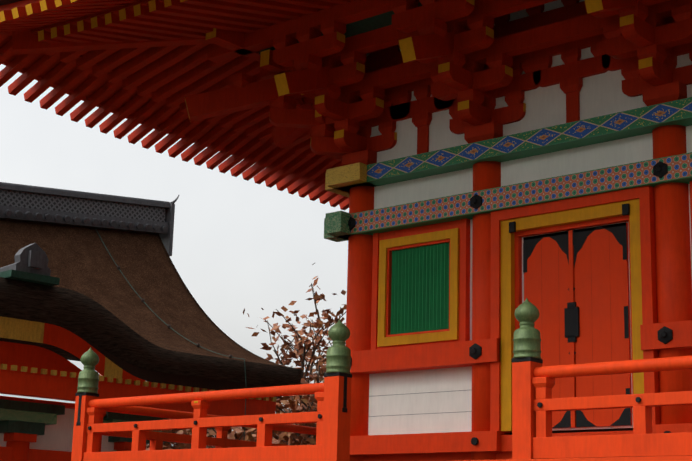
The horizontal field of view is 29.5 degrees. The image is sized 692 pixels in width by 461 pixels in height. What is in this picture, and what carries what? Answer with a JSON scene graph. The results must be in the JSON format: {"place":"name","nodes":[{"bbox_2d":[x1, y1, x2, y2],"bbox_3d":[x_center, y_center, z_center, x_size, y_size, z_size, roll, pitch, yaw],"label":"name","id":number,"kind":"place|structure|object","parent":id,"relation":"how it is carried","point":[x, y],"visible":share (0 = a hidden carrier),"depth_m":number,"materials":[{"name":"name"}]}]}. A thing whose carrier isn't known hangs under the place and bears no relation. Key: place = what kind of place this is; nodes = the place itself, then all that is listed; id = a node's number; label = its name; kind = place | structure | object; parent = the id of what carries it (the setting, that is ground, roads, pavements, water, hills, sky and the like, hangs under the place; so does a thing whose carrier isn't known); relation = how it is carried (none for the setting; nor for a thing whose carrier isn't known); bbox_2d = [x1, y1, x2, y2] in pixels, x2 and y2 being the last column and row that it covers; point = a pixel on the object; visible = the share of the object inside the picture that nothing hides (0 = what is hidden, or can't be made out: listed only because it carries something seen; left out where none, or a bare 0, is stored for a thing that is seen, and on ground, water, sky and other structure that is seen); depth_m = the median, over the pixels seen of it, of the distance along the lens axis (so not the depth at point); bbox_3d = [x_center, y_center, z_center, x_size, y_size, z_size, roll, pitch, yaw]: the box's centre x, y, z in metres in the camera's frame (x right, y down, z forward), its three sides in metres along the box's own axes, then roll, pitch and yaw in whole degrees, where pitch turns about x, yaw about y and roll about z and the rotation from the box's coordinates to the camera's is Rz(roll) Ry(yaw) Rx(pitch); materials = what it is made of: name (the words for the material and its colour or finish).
{"place":"outdoors","nodes":[
{"label":"outdoors","id":0,"kind":"place"},
{"bbox_2d":[0,64,348,445],"label":"sky","id":1,"kind":"structure","parent":0,"point":[239,243],"materials":[{"name":"white"}]},
{"bbox_3d":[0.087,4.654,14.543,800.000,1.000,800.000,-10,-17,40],"label":"ground","id":2,"kind":"structure","parent":0,"visible":0},
{"bbox_2d":[0,182,301,460],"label":"hall","id":3,"kind":"structure","parent":2,"relation":"on","point":[81,273],"depth_m":21.84,"materials":[{"name":"wood"}]},
{"bbox_2d":[99,374,307,449],"bbox_3d":[-2.419,7.304,29.303,7.568,9.297,6.873,3,-13,-5],"label":"shrub","id":4,"kind":"object","parent":2,"relation":"on","point":[248,434],"visible":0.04,"depth_m":27.48,"materials":[{"name":"brown plant"}]},
{"bbox_2d":[99,406,316,451],"bbox_3d":[0.538,4.008,18.259,4.100,3.575,10.597,-10,-17,40],"label":"veranda","id":5,"kind":"object","parent":2,"relation":"on","point":[157,439],"visible":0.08,"depth_m":15.87,"materials":[{"name":"red wood"}]},
{"bbox_2d":[0,28,399,239],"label":"roof eaves","id":6,"kind":"object","parent":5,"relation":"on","point":[149,89],"visible":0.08,"depth_m":17.20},
{"bbox_2d":[149,394,316,449],"bbox_3d":[-1.082,6.852,26.882,8.990,9.217,6.065,-10,-17,40],"label":"shrub","id":7,"kind":"object","parent":2,"relation":"on","point":[283,437],"visible":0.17,"depth_m":26.88,"materials":[{"name":"brown plant"}]},
{"bbox_2d":[243,263,346,411],"bbox_3d":[-0.105,6.622,32.559,5.128,12.309,6.525,3,-13,-6],"label":"maple tree","id":8,"kind":"object","parent":2,"relation":"on","point":[300,351],"visible":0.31,"depth_m":33.76,"materials":[{"name":"brown plant"}]},
{"bbox_2d":[276,352,326,435],"bbox_3d":[0.459,8.018,35.611,7.805,10.964,8.050,3,-13,-7],"label":"maple tree","id":9,"kind":"object","parent":2,"relation":"on","point":[293,399],"visible":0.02,"depth_m":34.56,"materials":[{"name":"brown plant"}]},
{"bbox_2d":[71,298,691,460],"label":"railing","id":10,"kind":"object","parent":2,"relation":"on","point":[535,405],"visible":1,"depth_m":12.35,"materials":[{"name":"red wood"}]},
{"bbox_2d":[0,0,691,460],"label":"temple building","id":11,"kind":"structure","parent":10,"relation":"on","point":[512,154],"depth_m":14.22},
{"bbox_2d":[510,428,632,434],"bbox_3d":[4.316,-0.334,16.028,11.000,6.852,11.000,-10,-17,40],"label":"sill","id":12,"kind":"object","parent":2,"relation":"on","point":[601,430],"depth_m":13.18,"materials":[{"name":"wood"}]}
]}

